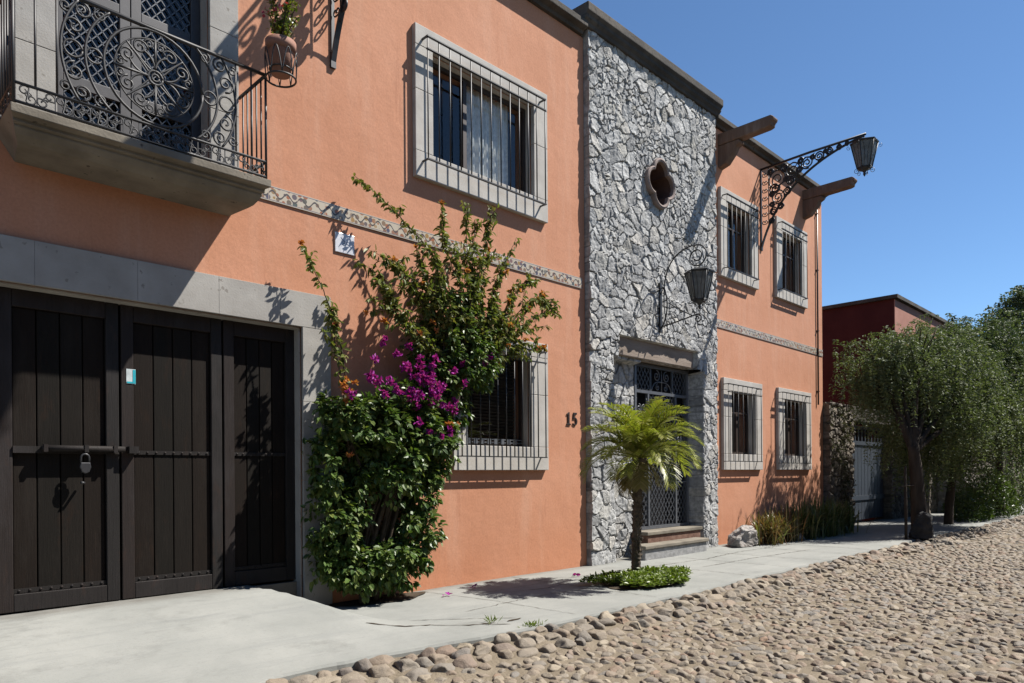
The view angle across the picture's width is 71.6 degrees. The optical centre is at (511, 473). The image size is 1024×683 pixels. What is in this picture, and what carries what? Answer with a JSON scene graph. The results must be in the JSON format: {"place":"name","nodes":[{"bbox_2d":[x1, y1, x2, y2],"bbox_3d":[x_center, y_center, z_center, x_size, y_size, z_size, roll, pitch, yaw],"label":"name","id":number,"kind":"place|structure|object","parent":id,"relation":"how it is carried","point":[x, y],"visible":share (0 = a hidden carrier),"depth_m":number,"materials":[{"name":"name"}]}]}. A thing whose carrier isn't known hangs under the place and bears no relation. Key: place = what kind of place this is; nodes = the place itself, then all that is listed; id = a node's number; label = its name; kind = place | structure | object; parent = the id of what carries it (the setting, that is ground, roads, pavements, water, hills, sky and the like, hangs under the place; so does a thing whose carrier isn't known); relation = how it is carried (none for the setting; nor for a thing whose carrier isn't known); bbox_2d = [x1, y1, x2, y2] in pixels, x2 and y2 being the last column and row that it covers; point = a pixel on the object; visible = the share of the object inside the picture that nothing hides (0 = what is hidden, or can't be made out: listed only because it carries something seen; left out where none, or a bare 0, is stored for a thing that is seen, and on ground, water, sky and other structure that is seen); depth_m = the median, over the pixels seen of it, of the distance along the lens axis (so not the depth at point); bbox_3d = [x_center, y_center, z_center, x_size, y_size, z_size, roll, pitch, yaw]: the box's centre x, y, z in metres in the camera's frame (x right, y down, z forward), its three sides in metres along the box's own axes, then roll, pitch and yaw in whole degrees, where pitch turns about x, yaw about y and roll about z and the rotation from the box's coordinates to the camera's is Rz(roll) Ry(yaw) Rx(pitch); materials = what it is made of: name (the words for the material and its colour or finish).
{"place":"outdoors","nodes":[
{"label":"outdoors","id":0,"kind":"place"},
{"bbox_2d":[0,499,1023,682],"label":"sidewalk","id":1,"kind":"structure","parent":0,"point":[243,634],"depth_m":5.91,"materials":[{"name":"concrete"}]},
{"bbox_2d":[328,591,425,605],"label":"soil","id":2,"kind":"structure","parent":1,"relation":"on","point":[398,597],"depth_m":7.63,"materials":[{"name":"brown soil"}]},
{"bbox_2d":[297,173,561,603],"bbox_3d":[-0.616,-0.962,8.222,3.833,4.653,0.834,0,0,-45],"label":"bougainvillea","id":3,"kind":"object","parent":2,"relation":"on","point":[410,444],"visible":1,"depth_m":7.61,"materials":[{"name":"green plant"}]},
{"bbox_2d":[0,0,856,613],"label":"house","id":4,"kind":"structure","parent":1,"relation":"on","point":[176,184],"depth_m":7.73,"materials":[{"name":"orange paint"}]},
{"bbox_2d":[0,286,125,613],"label":"garage door","id":5,"kind":"structure","parent":4,"relation":"in","point":[60,523],"depth_m":5.84,"materials":[{"name":"brown wood"}]},
{"bbox_2d":[79,453,90,472],"bbox_3d":[-3.538,-0.088,5.885,0.084,0.168,0.035,0,0,-45],"label":"padlock","id":6,"kind":"object","parent":4,"relation":"hanging from","point":[84,467],"visible":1,"depth_m":5.87,"materials":[{"name":"metal"}]},
{"bbox_2d":[57,0,130,137],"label":"balcony door","id":7,"kind":"structure","parent":4,"relation":"in","point":[123,6],"depth_m":6.13,"materials":[{"name":"grey paint"}]},
{"bbox_2d":[126,369,135,383],"bbox_3d":[-3.329,-0.852,6.204,0.075,0.130,0.006,0,0,-45],"label":"sticker","id":8,"kind":"object","parent":4,"relation":"attached to","point":[130,376],"visible":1,"depth_m":6.20,"materials":[{"name":"paper"}]},
{"bbox_2d":[130,0,200,158],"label":"balcony door","id":9,"kind":"structure","parent":4,"relation":"in","point":[193,36],"depth_m":6.53,"materials":[{"name":"grey paint"}]},
{"bbox_2d":[118,304,222,598],"bbox_3d":[-3.077,-0.194,6.466,0.877,2.560,0.165,0,0,-45],"label":"garage door","id":10,"kind":"structure","parent":4,"relation":"in","point":[170,420],"depth_m":6.46,"materials":[{"name":"brown wood"}]},
{"bbox_2d":[221,320,295,586],"bbox_3d":[-2.521,-0.197,7.076,0.737,2.560,0.090,0,0,-45],"label":"garage door","id":11,"kind":"structure","parent":4,"relation":"in","point":[259,542],"depth_m":7.05,"materials":[{"name":"brown wood"}]},
{"bbox_2d":[262,0,301,79],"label":"potted plant","id":12,"kind":"object","parent":4,"relation":"attached to","point":[281,36],"visible":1,"depth_m":6.32,"materials":[{"name":"green plant"}]},
{"bbox_2d":[330,0,347,69],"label":"wall lantern","id":13,"kind":"object","parent":4,"relation":"attached to","point":[335,34],"depth_m":7.44,"materials":[{"name":"black metal"}]},
{"bbox_2d":[335,231,353,255],"bbox_3d":[-1.786,-2.458,7.578,0.235,0.210,0.017,0,0,-45],"label":"ceramic plaque","id":14,"kind":"object","parent":4,"relation":"attached to","point":[344,243],"visible":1,"depth_m":7.57,"materials":[{"name":"white ceramic"}]},
{"bbox_2d":[412,22,547,223],"bbox_3d":[-0.384,-4.342,9.072,2.270,1.770,0.432,0,0,-45],"label":"window","id":15,"kind":"structure","parent":4,"relation":"in","point":[482,175],"depth_m":9.09,"materials":[{"name":"stone"}]},
{"bbox_2d":[450,338,548,469],"bbox_3d":[-0.170,-0.914,9.250,1.710,1.730,0.416,0,0,-45],"label":"window","id":16,"kind":"structure","parent":4,"relation":"in","point":[484,453],"depth_m":9.49,"materials":[{"name":"stone"}]},
{"bbox_2d":[566,412,576,425],"bbox_3d":[0.862,-0.793,10.217,0.236,0.187,0.015,0,0,-45],"label":"house number","id":17,"kind":"object","parent":4,"relation":"attached to","point":[575,418],"visible":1,"depth_m":10.23,"materials":[{"name":"brown metal"}]},
{"bbox_2d":[633,363,688,529],"bbox_3d":[2.542,-0.458,12.233,1.640,2.760,0.140,0,0,-45],"label":"front door","id":18,"kind":"structure","parent":4,"relation":"in","point":[662,509],"depth_m":12.36,"materials":[{"name":"grey paint"}]},
{"bbox_2d":[658,244,717,332],"bbox_3d":[2.754,-2.977,11.339,0.571,1.294,1.028,0,0,-45],"label":"wall lantern","id":19,"kind":"object","parent":4,"relation":"attached to","point":[699,279],"depth_m":11.11,"materials":[{"name":"black metal"}]},
{"bbox_2d":[718,186,759,289],"bbox_3d":[4.291,-4.530,13.864,1.520,1.660,0.595,0,0,-45],"label":"window","id":20,"kind":"structure","parent":4,"relation":"in","point":[726,231],"depth_m":13.79,"materials":[{"name":"stone"}]},
{"bbox_2d":[721,377,762,469],"bbox_3d":[4.375,-0.946,13.923,1.593,1.730,0.595,0,0,-45],"label":"window","id":21,"kind":"structure","parent":4,"relation":"in","point":[731,458],"depth_m":13.83,"materials":[{"name":"stone"}]},
{"bbox_2d":[774,216,807,308],"bbox_3d":[6.057,-4.562,15.436,1.560,1.700,0.321,0,0,-45],"label":"window","id":22,"kind":"structure","parent":4,"relation":"in","point":[781,227],"depth_m":15.44,"materials":[{"name":"stone"}]},
{"bbox_2d":[776,387,811,469],"bbox_3d":[6.044,-0.957,15.592,1.713,1.730,0.595,0,0,-45],"label":"window","id":23,"kind":"structure","parent":4,"relation":"in","point":[785,460],"depth_m":15.55,"materials":[{"name":"stone"}]},
{"bbox_2d":[760,133,881,250],"bbox_3d":[5.867,-5.406,13.668,0.603,1.710,2.263,0,0,-45],"label":"wall lantern","id":24,"kind":"object","parent":4,"relation":"attached to","point":[864,150],"depth_m":13.82,"materials":[{"name":"black metal"}]},
{"bbox_2d":[484,615,502,623],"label":"weed","id":25,"kind":"object","parent":1,"relation":"on","point":[494,619],"visible":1,"depth_m":6.46,"materials":[{"name":"green plant"}]},
{"bbox_2d":[519,619,547,627],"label":"weed","id":26,"kind":"object","parent":1,"relation":"on","point":[532,623],"visible":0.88,"depth_m":6.34,"materials":[{"name":"green plant"}]},
{"bbox_2d":[600,581,681,588],"bbox_3d":[1.672,1.331,8.833,1.511,0.006,0.860,0,0,-45],"label":"planting bed","id":27,"kind":"object","parent":1,"relation":"on","point":[615,585],"visible":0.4,"depth_m":8.42,"materials":[{"name":"soil"}]},
{"bbox_2d":[579,564,691,586],"bbox_3d":[1.763,1.235,8.853,1.868,0.164,1.073,0,0,-45],"label":"ground cover","id":28,"kind":"object","parent":27,"relation":"on","point":[649,576],"visible":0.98,"depth_m":8.54,"materials":[{"name":"green plant"}]},
{"bbox_2d":[576,396,705,570],"bbox_3d":[1.553,0.205,8.599,1.628,2.369,1.572,0,0,-45],"label":"palm","id":29,"kind":"object","parent":1,"relation":"on","point":[640,433],"visible":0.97,"depth_m":8.44,"materials":[{"name":"green plant"}]},
{"bbox_2d":[727,525,757,547],"bbox_3d":[4.192,1.143,13.002,0.699,0.406,0.483,0,0,-45],"label":"boulder","id":30,"kind":"object","parent":1,"relation":"on","point":[742,536],"visible":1,"depth_m":12.86,"materials":[{"name":"grey stone"}]},
{"bbox_2d":[742,507,802,545],"bbox_3d":[4.860,0.959,13.311,1.648,0.713,1.201,0,0,-45],"label":"strap leaf plant","id":31,"kind":"object","parent":1,"relation":"on","point":[768,528],"visible":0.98,"depth_m":13.31,"materials":[{"name":"green plant"}]},
{"bbox_2d":[756,504,816,541],"bbox_3d":[5.454,0.923,13.988,1.705,0.777,1.083,0,0,-45],"label":"strap leaf plant","id":32,"kind":"object","parent":1,"relation":"on","point":[796,524],"visible":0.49,"depth_m":13.84,"materials":[{"name":"green plant"}]},
{"bbox_2d":[778,498,842,539],"bbox_3d":[6.006,0.872,14.443,1.664,0.873,1.222,0,0,-45],"label":"strap leaf plant","id":33,"kind":"object","parent":1,"relation":"on","point":[813,518],"visible":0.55,"depth_m":14.35,"materials":[{"name":"green plant"}]},
{"bbox_2d":[802,493,860,536],"bbox_3d":[6.602,0.850,15.001,2.353,0.908,1.333,0,0,-45],"label":"strap leaf plant","id":34,"kind":"object","parent":1,"relation":"on","point":[834,523],"visible":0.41,"depth_m":14.88,"materials":[{"name":"green plant"}]},
{"bbox_2d":[823,402,856,522],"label":"stone pillar","id":35,"kind":"structure","parent":1,"relation":"on","point":[838,470],"depth_m":16.94,"materials":[{"name":"grey stone"}]},
{"bbox_2d":[852,407,890,519],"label":"driveway gate","id":36,"kind":"structure","parent":35,"relation":"attached to","point":[868,496],"depth_m":19.11,"materials":[{"name":"grey metal"}]},
{"bbox_2d":[812,496,875,534],"bbox_3d":[7.318,0.871,15.730,1.808,0.856,1.261,0,0,-45],"label":"strap leaf plant","id":37,"kind":"object","parent":1,"relation":"on","point":[850,515],"visible":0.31,"depth_m":15.54,"materials":[{"name":"green plant"}]},
{"bbox_2d":[874,426,938,518],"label":"stone wall","id":38,"kind":"structure","parent":1,"relation":"on","point":[893,510],"depth_m":20.16,"materials":[{"name":"grey stone"}]},
{"bbox_2d":[921,448,929,512],"bbox_3d":[12.546,0.162,21.751,1.180,2.200,0.120,0,0,-45],"label":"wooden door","id":39,"kind":"structure","parent":38,"relation":"attached to","point":[928,505],"depth_m":22.04,"materials":[{"name":"brown wood"}]},
{"bbox_2d":[900,466,913,539],"bbox_3d":[7.925,0.595,14.143,0.905,1.501,0.058,0,0,-39],"label":"tree stake","id":40,"kind":"object","parent":1,"relation":"on","point":[905,486],"visible":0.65,"depth_m":14.00,"materials":[{"name":"brown wood"}]},
{"bbox_2d":[908,511,933,538],"bbox_3d":[8.130,1.010,14.116,0.449,0.548,0.434,0,0,27],"label":"boulder","id":41,"kind":"object","parent":1,"relation":"on","point":[922,527],"visible":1,"depth_m":13.96,"materials":[{"name":"grey stone"}]},
{"bbox_2d":[873,307,1023,523],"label":"pepper tree","id":42,"kind":"object","parent":1,"relation":"on","point":[949,505],"visible":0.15,"depth_m":16.93,"materials":[{"name":"green plant"}]},
{"bbox_2d":[937,451,970,512],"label":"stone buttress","id":43,"kind":"structure","parent":1,"relation":"on","point":[941,495],"depth_m":23.08,"materials":[{"name":"grey stone"}]},
{"bbox_2d":[941,486,996,522],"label":"bush","id":44,"kind":"object","parent":1,"relation":"on","point":[963,506],"visible":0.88,"depth_m":19.05,"materials":[{"name":"green plant"}]},
{"bbox_2d":[955,464,1020,518],"bbox_3d":[13.885,0.461,20.866,3.092,1.736,1.713,0,0,-45],"label":"bush","id":45,"kind":"object","parent":1,"relation":"on","point":[1000,495],"visible":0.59,"depth_m":20.45,"materials":[{"name":"green plant"}]},
{"bbox_2d":[965,285,1023,514],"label":"pepper tree","id":46,"kind":"object","parent":1,"relation":"on","point":[1015,300],"visible":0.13,"depth_m":20.30,"materials":[{"name":"green plant"}]},
{"bbox_2d":[970,438,1023,500],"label":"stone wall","id":47,"kind":"structure","parent":1,"relation":"on","point":[1010,464],"depth_m":30.93,"materials":[{"name":"grey stone"}]},
{"bbox_2d":[975,454,1023,514],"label":"bush","id":48,"kind":"object","parent":1,"relation":"on","point":[1011,474],"visible":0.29,"depth_m":22.40,"materials":[{"name":"green plant"}]},
{"bbox_2d":[266,515,1023,682],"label":"street","id":49,"kind":"structure","parent":0,"point":[945,608],"depth_m":6.36,"materials":[{"name":"beige stone"}]},
{"bbox_2d":[828,312,1023,540],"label":"pepper tree","id":50,"kind":"object","parent":49,"relation":"on","point":[919,371],"visible":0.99,"depth_m":14.65,"materials":[{"name":"green plant"}]},
{"bbox_2d":[1015,437,1023,466],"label":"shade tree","id":51,"kind":"object","parent":49,"relation":"on","point":[1022,451],"visible":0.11,"depth_m":30.47,"materials":[{"name":"green plant"}]},
{"bbox_2d":[559,0,1023,328],"label":"sky","id":52,"kind":"structure","parent":0,"point":[937,224],"materials":[{"name":"blue"}]},
{"bbox_2d":[793,531,804,540],"bbox_3d":[5.647,1.191,14.136,0.402,0.261,0.337,0,0,-45],"label":"boulder","id":53,"kind":"object","parent":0,"point":[800,537],"visible":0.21,"depth_m":13.96,"materials":[{"name":"grey stone"}]},
{"label":"ground","id":54,"kind":"structure","parent":0,"visible":0},
{"bbox_2d":[822,294,964,520],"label":"neighbour house","id":55,"kind":"structure","parent":54,"relation":"on","point":[845,322],"depth_m":21.24,"materials":[{"name":"red paint"}]}
]}

